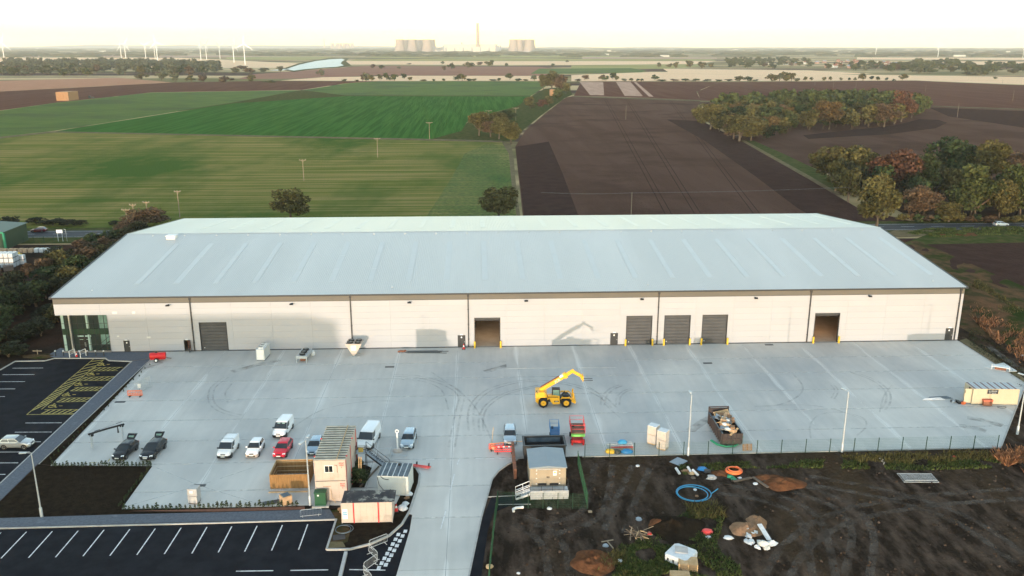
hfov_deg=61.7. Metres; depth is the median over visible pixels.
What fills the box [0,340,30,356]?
scrub tree
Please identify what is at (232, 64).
pasture
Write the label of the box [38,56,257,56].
pasture
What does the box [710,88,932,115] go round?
copse interior
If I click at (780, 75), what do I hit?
tree
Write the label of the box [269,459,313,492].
timber enclosure
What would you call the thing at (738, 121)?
tree
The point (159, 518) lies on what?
paved path
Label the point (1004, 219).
bush
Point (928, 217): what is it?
bush
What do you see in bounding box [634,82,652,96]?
tilled strip
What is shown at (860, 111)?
tree
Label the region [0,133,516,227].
grass field
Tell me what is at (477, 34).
chimney
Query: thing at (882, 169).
tree
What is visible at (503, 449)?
plastic barrier
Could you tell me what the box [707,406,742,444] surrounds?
roll on skip
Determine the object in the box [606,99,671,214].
wheel track
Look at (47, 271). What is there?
scrub tree
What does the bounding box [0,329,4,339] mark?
scrub tree
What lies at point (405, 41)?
cooling tower
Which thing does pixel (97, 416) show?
kerb
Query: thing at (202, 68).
tree
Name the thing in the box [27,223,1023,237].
road
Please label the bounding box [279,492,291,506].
cardboard box
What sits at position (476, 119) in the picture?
tree
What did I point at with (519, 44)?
cooling tower
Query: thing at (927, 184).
tree
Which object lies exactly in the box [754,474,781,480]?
sand heap
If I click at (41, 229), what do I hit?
hatchback car
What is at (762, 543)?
rubble sack
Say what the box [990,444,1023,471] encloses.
bramble
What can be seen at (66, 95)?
straw stack
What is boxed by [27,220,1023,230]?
verge
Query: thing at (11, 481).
paved path
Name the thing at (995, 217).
bush
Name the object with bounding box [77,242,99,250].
scrub tree
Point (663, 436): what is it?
wrapped stack
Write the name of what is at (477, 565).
footpath
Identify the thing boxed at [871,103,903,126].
tree
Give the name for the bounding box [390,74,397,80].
tree
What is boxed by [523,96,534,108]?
tree
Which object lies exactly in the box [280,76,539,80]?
stubble field
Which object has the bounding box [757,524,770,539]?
white slab
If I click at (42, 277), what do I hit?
scrub tree
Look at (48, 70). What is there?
tree
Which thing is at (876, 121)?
tree
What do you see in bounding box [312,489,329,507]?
utility cabinet
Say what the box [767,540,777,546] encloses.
rubble sack
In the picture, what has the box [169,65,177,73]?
tree
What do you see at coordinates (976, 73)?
tree
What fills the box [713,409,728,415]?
pallet
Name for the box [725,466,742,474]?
hose coil
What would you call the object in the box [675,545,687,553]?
grey board
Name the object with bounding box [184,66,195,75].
tree
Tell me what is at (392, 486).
door
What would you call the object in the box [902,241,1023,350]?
earth bank
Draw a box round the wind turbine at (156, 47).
[149,33,162,60]
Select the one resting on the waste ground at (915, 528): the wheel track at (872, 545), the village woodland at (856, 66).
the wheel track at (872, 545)
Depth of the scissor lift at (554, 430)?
113.98 m
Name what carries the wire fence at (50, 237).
on the verge at (51, 240)
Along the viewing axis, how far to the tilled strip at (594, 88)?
1094.67 m
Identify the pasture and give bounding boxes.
[0,58,298,67]
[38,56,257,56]
[226,57,330,59]
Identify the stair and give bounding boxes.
[355,442,389,470]
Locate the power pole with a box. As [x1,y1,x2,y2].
[174,191,180,216]
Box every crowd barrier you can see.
[364,554,377,571]
[368,543,378,560]
[369,534,387,549]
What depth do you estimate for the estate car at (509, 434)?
113.78 m
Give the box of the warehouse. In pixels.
[48,213,968,352]
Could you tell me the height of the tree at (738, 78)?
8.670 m
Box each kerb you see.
[0,358,131,482]
[0,518,335,528]
[39,360,149,463]
[51,360,150,465]
[326,461,420,550]
[468,459,517,575]
[582,447,1000,456]
[958,341,1023,446]
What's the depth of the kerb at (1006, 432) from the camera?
126.33 m
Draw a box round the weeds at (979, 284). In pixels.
[968,279,1022,312]
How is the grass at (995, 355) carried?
on the waste ground at (915, 528)
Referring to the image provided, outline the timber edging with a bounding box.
[359,466,379,486]
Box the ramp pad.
[506,345,615,368]
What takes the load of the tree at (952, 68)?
on the ground at (718, 64)
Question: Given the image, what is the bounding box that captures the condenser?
[345,338,363,356]
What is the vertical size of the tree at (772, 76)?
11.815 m
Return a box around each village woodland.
[724,56,814,65]
[824,60,910,70]
[887,58,992,70]
[959,63,984,74]
[984,60,1023,71]
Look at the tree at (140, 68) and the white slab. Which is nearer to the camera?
the white slab
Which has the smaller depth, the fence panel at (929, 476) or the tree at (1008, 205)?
the fence panel at (929, 476)
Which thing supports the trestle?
on the concrete slab at (1007, 370)
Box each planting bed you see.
[0,464,309,517]
[40,366,143,464]
[148,506,304,511]
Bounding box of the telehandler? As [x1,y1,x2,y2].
[535,369,592,407]
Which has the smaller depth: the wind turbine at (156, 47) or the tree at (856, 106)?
the tree at (856, 106)
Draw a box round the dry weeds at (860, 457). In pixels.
[592,448,997,575]
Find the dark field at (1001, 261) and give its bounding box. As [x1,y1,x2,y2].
[898,238,1023,299]
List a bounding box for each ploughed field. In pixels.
[0,78,169,91]
[0,81,372,109]
[239,66,557,78]
[515,96,909,220]
[698,81,1023,108]
[752,106,1023,176]
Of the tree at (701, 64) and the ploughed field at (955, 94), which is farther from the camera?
the tree at (701, 64)
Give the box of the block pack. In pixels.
[187,485,200,503]
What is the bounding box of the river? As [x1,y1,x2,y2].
[285,59,343,70]
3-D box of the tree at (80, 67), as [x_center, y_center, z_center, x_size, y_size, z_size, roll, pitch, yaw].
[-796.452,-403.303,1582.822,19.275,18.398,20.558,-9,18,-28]
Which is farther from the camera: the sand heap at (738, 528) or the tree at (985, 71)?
the tree at (985, 71)
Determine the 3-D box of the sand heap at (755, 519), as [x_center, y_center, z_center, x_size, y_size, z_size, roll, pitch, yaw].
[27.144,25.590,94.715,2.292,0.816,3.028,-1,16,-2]
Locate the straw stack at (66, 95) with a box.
[55,91,78,100]
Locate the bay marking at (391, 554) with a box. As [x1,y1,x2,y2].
[0,374,406,571]
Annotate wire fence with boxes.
[23,236,83,242]
[488,491,497,575]
[498,491,587,508]
[577,453,587,503]
[584,435,999,457]
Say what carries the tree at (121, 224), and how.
on the ground at (718, 64)
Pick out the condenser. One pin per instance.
(352, 345)
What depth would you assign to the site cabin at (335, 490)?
98.60 m
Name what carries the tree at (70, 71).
on the ground at (718, 64)
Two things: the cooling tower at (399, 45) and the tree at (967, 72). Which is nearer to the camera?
the tree at (967, 72)
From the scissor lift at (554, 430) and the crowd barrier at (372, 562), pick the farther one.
the scissor lift at (554, 430)
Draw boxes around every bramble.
[970,302,1023,362]
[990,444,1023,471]
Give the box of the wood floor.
[830,174,1023,220]
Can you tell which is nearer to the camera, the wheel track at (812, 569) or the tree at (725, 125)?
the wheel track at (812, 569)
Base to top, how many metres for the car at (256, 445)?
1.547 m
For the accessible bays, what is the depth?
131.08 m
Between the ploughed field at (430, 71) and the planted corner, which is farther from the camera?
the ploughed field at (430, 71)
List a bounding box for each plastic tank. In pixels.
[8,253,14,257]
[8,258,15,262]
[19,254,25,259]
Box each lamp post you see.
[18,452,42,516]
[298,434,311,505]
[687,390,691,455]
[841,388,848,452]
[1016,373,1023,434]
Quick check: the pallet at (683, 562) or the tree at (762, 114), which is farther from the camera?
the tree at (762, 114)
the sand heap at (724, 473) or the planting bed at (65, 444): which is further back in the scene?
the planting bed at (65, 444)
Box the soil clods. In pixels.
[488,452,1023,575]
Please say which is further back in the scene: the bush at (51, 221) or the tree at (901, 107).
the tree at (901, 107)
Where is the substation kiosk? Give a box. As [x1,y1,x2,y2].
[527,447,566,486]
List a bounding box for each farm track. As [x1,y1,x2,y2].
[572,96,700,100]
[741,140,838,193]
[932,106,1023,109]
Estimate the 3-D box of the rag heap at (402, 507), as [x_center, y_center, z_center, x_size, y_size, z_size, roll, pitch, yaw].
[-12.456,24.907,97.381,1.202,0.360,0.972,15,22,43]
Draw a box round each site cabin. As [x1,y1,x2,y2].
[313,425,356,481]
[315,446,356,502]
[341,489,395,523]
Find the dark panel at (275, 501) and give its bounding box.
[262,499,279,505]
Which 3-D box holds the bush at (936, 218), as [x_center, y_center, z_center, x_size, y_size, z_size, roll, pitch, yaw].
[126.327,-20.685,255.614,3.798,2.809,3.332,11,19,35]
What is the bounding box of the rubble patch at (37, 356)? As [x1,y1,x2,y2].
[23,353,53,358]
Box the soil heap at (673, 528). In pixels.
[647,515,705,540]
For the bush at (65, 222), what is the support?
on the grass field at (97, 180)
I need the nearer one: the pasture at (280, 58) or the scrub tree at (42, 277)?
the scrub tree at (42, 277)
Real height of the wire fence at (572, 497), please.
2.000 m
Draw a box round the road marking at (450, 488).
[91,458,501,528]
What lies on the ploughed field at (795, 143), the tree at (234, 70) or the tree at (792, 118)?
the tree at (792, 118)
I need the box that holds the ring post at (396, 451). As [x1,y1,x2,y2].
[393,429,401,452]
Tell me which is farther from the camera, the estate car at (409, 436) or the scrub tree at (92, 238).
the scrub tree at (92, 238)
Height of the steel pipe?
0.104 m
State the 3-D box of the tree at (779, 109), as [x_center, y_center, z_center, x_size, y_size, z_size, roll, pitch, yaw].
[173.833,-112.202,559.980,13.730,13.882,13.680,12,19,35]
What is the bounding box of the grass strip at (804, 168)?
[742,141,836,190]
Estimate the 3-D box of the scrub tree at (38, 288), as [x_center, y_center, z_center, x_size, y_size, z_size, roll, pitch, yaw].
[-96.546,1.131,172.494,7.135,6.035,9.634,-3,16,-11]
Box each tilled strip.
[580,82,603,94]
[616,82,641,95]
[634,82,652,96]
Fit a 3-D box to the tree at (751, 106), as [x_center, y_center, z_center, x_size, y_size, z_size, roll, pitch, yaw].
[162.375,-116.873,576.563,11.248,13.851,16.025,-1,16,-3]
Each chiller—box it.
[256,342,269,360]
[296,348,311,362]
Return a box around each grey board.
[670,457,686,465]
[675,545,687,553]
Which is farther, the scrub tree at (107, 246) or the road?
the road
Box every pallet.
[3,264,13,271]
[670,570,689,575]
[678,557,697,566]
[678,560,697,567]
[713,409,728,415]
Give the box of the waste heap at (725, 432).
[716,420,730,433]
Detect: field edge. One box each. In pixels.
[0,131,500,141]
[181,90,376,110]
[501,141,519,215]
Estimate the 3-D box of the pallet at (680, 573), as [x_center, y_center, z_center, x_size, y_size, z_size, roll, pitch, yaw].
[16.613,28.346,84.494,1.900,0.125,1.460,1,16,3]
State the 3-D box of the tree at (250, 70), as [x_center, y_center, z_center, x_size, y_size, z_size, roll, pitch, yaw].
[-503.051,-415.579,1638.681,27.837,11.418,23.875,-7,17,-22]
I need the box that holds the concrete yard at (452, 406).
[53,340,1023,575]
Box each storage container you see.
[377,462,413,495]
[963,382,1019,404]
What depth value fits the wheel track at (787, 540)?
92.09 m
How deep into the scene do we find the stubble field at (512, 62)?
2772.98 m
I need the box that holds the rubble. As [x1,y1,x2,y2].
[706,475,716,479]
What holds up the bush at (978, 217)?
on the verge at (865, 222)
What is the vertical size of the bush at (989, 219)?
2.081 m
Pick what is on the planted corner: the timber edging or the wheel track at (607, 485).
the timber edging
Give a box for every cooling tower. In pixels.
[394,39,404,51]
[403,39,407,50]
[407,39,417,51]
[416,39,422,50]
[422,39,431,51]
[431,39,435,51]
[508,39,517,50]
[517,39,522,51]
[523,39,533,51]
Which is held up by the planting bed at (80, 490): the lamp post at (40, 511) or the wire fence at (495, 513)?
the lamp post at (40, 511)
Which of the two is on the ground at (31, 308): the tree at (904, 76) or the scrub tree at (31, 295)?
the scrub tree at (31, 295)
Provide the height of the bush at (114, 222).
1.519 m
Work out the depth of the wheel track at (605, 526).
94.40 m
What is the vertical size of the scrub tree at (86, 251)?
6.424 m
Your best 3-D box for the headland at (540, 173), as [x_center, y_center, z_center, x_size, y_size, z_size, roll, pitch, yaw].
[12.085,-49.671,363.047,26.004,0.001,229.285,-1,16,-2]
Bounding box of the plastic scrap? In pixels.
[723,535,733,539]
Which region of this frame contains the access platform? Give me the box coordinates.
[515,481,568,499]
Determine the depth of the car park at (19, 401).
129.59 m
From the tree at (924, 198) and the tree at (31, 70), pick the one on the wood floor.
the tree at (924, 198)
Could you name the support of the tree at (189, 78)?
on the ground at (718, 64)
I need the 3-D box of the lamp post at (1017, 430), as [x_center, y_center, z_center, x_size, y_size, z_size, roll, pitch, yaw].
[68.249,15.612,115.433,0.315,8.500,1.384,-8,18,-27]
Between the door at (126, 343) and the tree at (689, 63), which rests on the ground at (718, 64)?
the tree at (689, 63)
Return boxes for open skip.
[522,435,566,459]
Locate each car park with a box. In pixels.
[0,359,128,481]
[0,515,410,575]
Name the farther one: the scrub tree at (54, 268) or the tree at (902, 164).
the tree at (902, 164)
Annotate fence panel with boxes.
[134,378,149,391]
[138,376,151,389]
[897,473,938,482]
[899,473,937,480]
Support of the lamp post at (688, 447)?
on the waste ground at (915, 528)
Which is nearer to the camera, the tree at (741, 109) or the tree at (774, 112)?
the tree at (774, 112)
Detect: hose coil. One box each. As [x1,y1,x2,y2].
[335,524,353,533]
[676,484,717,501]
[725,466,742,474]
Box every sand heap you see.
[570,549,614,575]
[648,518,660,526]
[711,470,734,476]
[729,522,762,536]
[746,515,766,528]
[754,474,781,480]
[763,477,806,491]
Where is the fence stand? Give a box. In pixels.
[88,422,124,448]
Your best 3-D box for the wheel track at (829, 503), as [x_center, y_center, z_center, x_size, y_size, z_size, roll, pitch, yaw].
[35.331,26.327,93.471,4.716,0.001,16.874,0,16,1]
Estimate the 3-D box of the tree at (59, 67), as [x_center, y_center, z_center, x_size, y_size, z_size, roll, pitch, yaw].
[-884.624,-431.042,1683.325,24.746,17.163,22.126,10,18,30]
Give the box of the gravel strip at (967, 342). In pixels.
[960,339,1023,381]
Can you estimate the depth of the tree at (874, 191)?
242.68 m
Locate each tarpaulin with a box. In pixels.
[618,439,626,443]
[621,449,632,453]
[697,466,707,470]
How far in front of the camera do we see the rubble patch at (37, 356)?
145.15 m
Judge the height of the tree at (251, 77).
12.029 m
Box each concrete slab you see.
[328,542,344,547]
[985,362,1016,371]
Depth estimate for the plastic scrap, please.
91.52 m
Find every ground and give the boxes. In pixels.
[0,48,1023,567]
[0,244,78,368]
[330,467,418,547]
[330,509,349,542]
[481,333,1023,575]
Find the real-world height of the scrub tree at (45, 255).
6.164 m
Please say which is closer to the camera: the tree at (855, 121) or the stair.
the stair
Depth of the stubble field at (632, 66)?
2227.53 m
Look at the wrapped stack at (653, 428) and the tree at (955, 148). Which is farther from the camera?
the tree at (955, 148)
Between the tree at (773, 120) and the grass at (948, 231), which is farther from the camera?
the tree at (773, 120)
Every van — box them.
[217,433,239,458]
[272,414,293,437]
[357,420,380,449]
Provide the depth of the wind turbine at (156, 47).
3070.96 m
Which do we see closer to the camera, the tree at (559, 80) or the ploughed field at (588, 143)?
the ploughed field at (588, 143)
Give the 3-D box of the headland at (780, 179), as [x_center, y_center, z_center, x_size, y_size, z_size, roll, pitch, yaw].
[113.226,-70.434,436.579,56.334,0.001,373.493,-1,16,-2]
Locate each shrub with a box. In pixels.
[351,467,369,483]
[355,459,363,467]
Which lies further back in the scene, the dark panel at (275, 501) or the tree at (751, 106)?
the tree at (751, 106)
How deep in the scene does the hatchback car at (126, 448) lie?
109.84 m
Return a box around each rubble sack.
[758,540,769,546]
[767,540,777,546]
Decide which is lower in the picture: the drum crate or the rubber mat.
the rubber mat
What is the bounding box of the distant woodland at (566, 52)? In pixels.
[0,47,1023,56]
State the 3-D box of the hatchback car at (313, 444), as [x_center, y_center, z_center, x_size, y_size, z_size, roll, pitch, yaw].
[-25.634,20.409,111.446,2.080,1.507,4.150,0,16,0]
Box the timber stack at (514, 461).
[511,441,516,478]
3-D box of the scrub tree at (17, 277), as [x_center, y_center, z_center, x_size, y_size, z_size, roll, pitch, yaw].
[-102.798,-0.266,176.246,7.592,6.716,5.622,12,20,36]
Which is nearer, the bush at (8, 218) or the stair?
the stair
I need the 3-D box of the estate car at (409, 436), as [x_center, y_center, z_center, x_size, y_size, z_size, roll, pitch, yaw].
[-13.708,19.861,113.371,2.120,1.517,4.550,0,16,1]
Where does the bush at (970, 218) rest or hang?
on the verge at (865, 222)
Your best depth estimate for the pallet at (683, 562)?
86.17 m
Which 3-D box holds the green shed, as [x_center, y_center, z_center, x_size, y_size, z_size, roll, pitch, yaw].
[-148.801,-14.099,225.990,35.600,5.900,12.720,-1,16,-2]
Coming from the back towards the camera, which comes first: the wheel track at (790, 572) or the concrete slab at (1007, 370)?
the concrete slab at (1007, 370)
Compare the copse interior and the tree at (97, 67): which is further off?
the tree at (97, 67)
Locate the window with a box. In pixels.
[324,465,332,472]
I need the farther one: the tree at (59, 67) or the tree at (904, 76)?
the tree at (59, 67)
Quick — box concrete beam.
[338,551,347,575]
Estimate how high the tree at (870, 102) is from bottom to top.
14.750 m
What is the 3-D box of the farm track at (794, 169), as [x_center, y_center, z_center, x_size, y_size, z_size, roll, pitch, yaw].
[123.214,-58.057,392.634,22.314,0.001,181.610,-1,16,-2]
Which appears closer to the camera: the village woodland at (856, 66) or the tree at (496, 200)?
the tree at (496, 200)
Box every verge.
[20,229,1023,243]
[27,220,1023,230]
[905,231,1023,244]
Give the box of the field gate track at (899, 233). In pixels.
[889,230,933,236]
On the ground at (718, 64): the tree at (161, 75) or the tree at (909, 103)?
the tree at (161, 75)
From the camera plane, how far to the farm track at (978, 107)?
737.48 m
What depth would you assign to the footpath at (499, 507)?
98.23 m
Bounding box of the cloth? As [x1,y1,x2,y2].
[701,528,712,534]
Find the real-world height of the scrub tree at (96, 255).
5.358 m
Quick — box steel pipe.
[408,351,448,351]
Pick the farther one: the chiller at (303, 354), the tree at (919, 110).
the tree at (919, 110)
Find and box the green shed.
[0,221,28,248]
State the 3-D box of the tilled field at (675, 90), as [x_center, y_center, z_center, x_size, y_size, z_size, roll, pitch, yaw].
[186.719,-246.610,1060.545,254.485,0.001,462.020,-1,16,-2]
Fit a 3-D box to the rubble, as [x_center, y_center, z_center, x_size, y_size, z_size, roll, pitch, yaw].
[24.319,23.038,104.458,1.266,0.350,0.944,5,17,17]
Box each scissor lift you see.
[549,419,559,434]
[569,416,584,444]
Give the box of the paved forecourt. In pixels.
[50,348,153,360]
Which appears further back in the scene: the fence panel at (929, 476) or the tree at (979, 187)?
the tree at (979, 187)
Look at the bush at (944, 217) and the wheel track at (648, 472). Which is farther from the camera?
the bush at (944, 217)
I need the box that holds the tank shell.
[665,543,696,565]
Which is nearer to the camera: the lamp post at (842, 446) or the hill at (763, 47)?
the lamp post at (842, 446)
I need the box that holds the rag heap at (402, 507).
[398,504,407,510]
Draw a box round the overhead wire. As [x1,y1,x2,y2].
[546,187,848,193]
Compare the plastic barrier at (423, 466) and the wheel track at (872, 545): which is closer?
the wheel track at (872, 545)
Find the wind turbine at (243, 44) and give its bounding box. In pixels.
[236,33,250,64]
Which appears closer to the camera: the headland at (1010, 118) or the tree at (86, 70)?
the headland at (1010, 118)
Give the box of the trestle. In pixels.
[991,364,1009,371]
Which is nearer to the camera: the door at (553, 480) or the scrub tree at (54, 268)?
the door at (553, 480)
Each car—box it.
[0,435,35,449]
[30,227,46,232]
[111,433,138,459]
[139,431,166,459]
[245,437,264,456]
[273,437,292,457]
[306,435,322,454]
[400,427,416,448]
[502,423,517,444]
[992,221,1008,226]
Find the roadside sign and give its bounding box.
[56,229,66,240]
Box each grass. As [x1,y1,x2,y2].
[433,87,571,140]
[612,458,1000,575]
[907,225,1023,236]
[968,327,1023,385]
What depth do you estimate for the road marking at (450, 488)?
104.96 m
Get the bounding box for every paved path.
[0,358,149,499]
[0,509,334,526]
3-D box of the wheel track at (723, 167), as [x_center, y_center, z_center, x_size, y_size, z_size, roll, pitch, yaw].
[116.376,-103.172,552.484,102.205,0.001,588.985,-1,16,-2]
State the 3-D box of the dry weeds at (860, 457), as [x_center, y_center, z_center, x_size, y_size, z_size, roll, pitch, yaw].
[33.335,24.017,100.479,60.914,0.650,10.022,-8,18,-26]
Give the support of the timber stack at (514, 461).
on the concrete yard at (452, 406)
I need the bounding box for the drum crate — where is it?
[982,399,992,405]
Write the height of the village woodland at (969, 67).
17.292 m
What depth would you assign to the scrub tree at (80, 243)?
211.75 m
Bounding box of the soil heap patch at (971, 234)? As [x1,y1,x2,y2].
[940,233,976,236]
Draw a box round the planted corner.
[351,464,371,487]
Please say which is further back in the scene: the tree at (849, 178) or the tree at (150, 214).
the tree at (849, 178)
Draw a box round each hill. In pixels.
[0,45,394,47]
[440,46,601,47]
[602,47,930,47]
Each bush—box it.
[0,216,19,221]
[25,217,46,223]
[39,218,65,224]
[58,219,75,224]
[72,220,88,224]
[108,220,117,224]
[895,213,909,219]
[906,213,918,220]
[913,213,925,222]
[921,214,934,220]
[930,214,941,222]
[939,213,951,221]
[947,213,959,221]
[959,213,966,220]
[965,216,979,221]
[973,214,981,220]
[980,216,995,222]
[990,215,999,220]
[999,217,1009,221]
[1006,216,1018,221]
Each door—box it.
[78,335,90,350]
[124,341,129,351]
[386,483,396,493]
[458,336,464,346]
[536,470,547,484]
[548,470,559,485]
[611,333,617,344]
[722,433,741,442]
[945,329,952,339]
[963,389,971,402]
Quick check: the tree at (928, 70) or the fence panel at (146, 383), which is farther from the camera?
the tree at (928, 70)
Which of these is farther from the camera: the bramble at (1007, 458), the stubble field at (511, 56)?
the stubble field at (511, 56)
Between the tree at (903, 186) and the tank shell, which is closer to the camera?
the tank shell
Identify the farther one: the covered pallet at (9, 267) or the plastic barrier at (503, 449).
the covered pallet at (9, 267)
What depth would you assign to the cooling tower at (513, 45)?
7424.79 m
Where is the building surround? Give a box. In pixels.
[4,322,968,358]
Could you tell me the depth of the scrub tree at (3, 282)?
171.12 m
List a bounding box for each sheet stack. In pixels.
[923,397,944,399]
[929,396,952,398]
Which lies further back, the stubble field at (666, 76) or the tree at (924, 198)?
the stubble field at (666, 76)
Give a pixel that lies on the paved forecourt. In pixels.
(129, 356)
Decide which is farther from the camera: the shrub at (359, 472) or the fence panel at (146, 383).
the fence panel at (146, 383)
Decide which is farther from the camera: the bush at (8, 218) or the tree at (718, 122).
the tree at (718, 122)
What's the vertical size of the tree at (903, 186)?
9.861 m
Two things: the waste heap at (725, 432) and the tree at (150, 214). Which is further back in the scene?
the tree at (150, 214)
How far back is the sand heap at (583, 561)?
86.77 m
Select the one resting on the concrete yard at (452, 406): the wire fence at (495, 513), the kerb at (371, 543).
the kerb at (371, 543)
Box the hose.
[710,439,736,446]
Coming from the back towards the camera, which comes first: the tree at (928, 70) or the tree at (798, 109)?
the tree at (928, 70)
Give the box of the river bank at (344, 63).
[284,58,350,71]
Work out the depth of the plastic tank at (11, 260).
203.50 m
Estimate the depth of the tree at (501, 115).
587.45 m
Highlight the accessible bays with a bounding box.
[26,359,120,414]
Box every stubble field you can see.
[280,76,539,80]
[346,61,713,64]
[351,58,715,60]
[372,55,619,57]
[571,64,707,68]
[571,72,1023,84]
[582,57,716,58]
[664,69,867,74]
[857,57,1023,59]
[942,61,1023,64]
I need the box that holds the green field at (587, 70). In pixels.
[531,68,646,73]
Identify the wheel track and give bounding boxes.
[559,465,614,532]
[602,465,632,529]
[604,99,664,212]
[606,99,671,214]
[621,470,651,530]
[626,100,694,213]
[628,100,700,213]
[669,101,753,213]
[671,101,759,213]
[723,493,814,570]
[734,486,837,565]
[784,488,1008,541]
[788,498,1010,574]
[813,476,1009,540]
[818,485,992,544]
[828,502,850,567]
[834,496,875,575]
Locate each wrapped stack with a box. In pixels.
[647,422,659,444]
[656,427,669,450]
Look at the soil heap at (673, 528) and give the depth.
92.78 m
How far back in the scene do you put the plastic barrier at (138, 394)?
128.43 m
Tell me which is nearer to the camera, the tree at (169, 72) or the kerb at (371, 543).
the kerb at (371, 543)
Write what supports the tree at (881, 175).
on the ground at (718, 64)
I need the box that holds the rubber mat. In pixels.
[333,534,344,540]
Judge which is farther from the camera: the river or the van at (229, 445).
the river
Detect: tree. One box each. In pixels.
[0,68,7,74]
[0,271,27,286]
[0,279,20,305]
[0,286,25,315]
[0,304,16,323]
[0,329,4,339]
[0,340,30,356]
[5,284,36,309]
[7,67,19,75]
[16,279,49,306]
[20,257,53,275]
[26,67,36,74]
[27,320,55,335]
[28,267,61,279]
[29,303,52,317]
[33,274,53,298]
[34,265,60,273]
[38,65,49,74]
[39,246,73,266]
[41,67,54,74]
[43,304,59,322]
[47,248,82,268]
[49,275,71,292]
[54,64,65,71]
[54,265,81,279]
[57,69,67,75]
[61,254,92,274]
[67,68,73,75]
[71,238,96,247]
[71,246,98,258]
[75,65,85,74]
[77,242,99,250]
[82,66,93,74]
[82,68,91,73]
[83,232,105,241]
[89,252,102,259]
[93,64,101,73]
[94,244,104,252]
[97,236,118,246]
[100,234,121,239]
[102,229,119,236]
[103,241,116,250]
[112,69,123,74]
[112,219,142,230]
[119,206,170,225]
[119,226,137,236]
[127,221,149,230]
[134,72,149,78]
[136,65,145,72]
[148,65,160,72]
[154,72,167,79]
[159,66,169,72]
[164,69,173,75]
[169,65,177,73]
[169,73,178,80]
[177,64,187,74]
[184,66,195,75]
[184,75,195,81]
[198,66,207,73]
[198,75,206,81]
[219,76,234,82]
[230,68,239,72]
[233,65,247,69]
[242,68,254,73]
[246,74,255,82]
[258,68,268,71]
[268,187,310,217]
[316,69,324,74]
[362,73,369,80]
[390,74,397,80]
[458,74,466,80]
[467,111,489,135]
[477,186,518,215]
[481,121,494,136]
[486,112,498,121]
[489,116,509,138]
[494,112,507,117]
[500,121,521,143]
[502,110,516,119]
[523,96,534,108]
[535,99,547,106]
[538,74,549,88]
[544,70,559,88]
[544,95,553,105]
[552,88,562,99]
[553,74,567,88]
[562,83,570,91]
[685,60,693,66]
[690,103,726,128]
[697,62,706,67]
[710,113,726,131]
[721,114,768,140]
[722,114,742,138]
[728,103,743,107]
[730,106,744,112]
[733,100,747,105]
[734,76,745,80]
[737,106,747,111]
[742,121,764,140]
[743,62,751,68]
[744,104,760,115]
[744,108,761,120]
[759,105,768,113]
[759,112,772,118]
[762,100,777,109]
[762,116,779,137]
[762,118,780,138]
[764,74,778,80]
[766,109,782,116]
[774,106,783,114]
[775,73,784,80]
[778,117,791,134]
[781,72,790,80]
[782,109,799,126]
[783,110,798,129]
[784,99,794,105]
[794,104,806,124]
[799,108,819,129]
[799,109,818,127]
[807,145,855,174]
[812,100,844,128]
[815,110,831,128]
[826,160,846,190]
[832,107,848,126]
[835,167,862,201]
[837,144,880,187]
[838,158,854,169]
[840,102,852,108]
[840,108,860,128]
[845,99,858,116]
[850,164,872,189]
[852,101,868,112]
[856,175,903,225]
[857,107,873,124]
[858,73,866,78]
[860,104,878,126]
[862,65,870,69]
[863,100,878,105]
[866,148,925,185]
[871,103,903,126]
[872,165,895,186]
[873,119,887,125]
[874,172,889,198]
[890,90,918,121]
[890,103,905,123]
[897,172,921,194]
[898,74,908,79]
[902,184,945,218]
[904,181,933,213]
[907,176,927,189]
[908,99,921,117]
[912,153,943,186]
[923,136,979,173]
[925,68,937,71]
[932,200,962,221]
[937,164,954,184]
[938,168,964,194]
[945,163,1010,215]
[946,159,965,173]
[947,66,956,71]
[961,70,972,75]
[968,202,983,215]
[970,70,981,75]
[971,139,1012,179]
[981,68,990,75]
[986,179,1019,217]
[997,151,1023,174]
[999,163,1023,214]
[1007,69,1018,73]
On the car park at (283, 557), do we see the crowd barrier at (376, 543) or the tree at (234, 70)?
the crowd barrier at (376, 543)
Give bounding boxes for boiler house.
[435,42,494,51]
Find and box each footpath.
[470,496,529,575]
[482,497,529,517]
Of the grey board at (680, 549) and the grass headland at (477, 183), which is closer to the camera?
the grey board at (680, 549)
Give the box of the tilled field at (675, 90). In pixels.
[574,82,717,99]
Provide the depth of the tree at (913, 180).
281.42 m
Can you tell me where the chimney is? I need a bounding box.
[476,23,478,46]
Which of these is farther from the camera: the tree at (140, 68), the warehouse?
the tree at (140, 68)
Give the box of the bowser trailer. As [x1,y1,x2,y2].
[149,352,170,362]
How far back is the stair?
105.52 m
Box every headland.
[430,144,515,215]
[515,142,577,215]
[669,120,906,220]
[803,119,945,138]
[931,108,1023,127]
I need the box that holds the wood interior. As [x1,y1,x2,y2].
[0,57,221,72]
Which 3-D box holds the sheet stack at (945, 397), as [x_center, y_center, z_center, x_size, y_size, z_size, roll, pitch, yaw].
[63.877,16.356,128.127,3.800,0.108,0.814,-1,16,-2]
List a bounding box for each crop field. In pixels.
[0,81,544,136]
[60,96,529,138]
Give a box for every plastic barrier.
[127,390,142,397]
[413,461,430,468]
[489,442,503,451]
[494,446,514,454]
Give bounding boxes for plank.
[733,477,751,481]
[752,476,768,487]
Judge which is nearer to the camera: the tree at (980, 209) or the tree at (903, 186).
the tree at (980, 209)
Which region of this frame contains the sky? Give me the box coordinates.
[0,0,1023,47]
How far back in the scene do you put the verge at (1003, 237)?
233.66 m
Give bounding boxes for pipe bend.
[512,506,523,511]

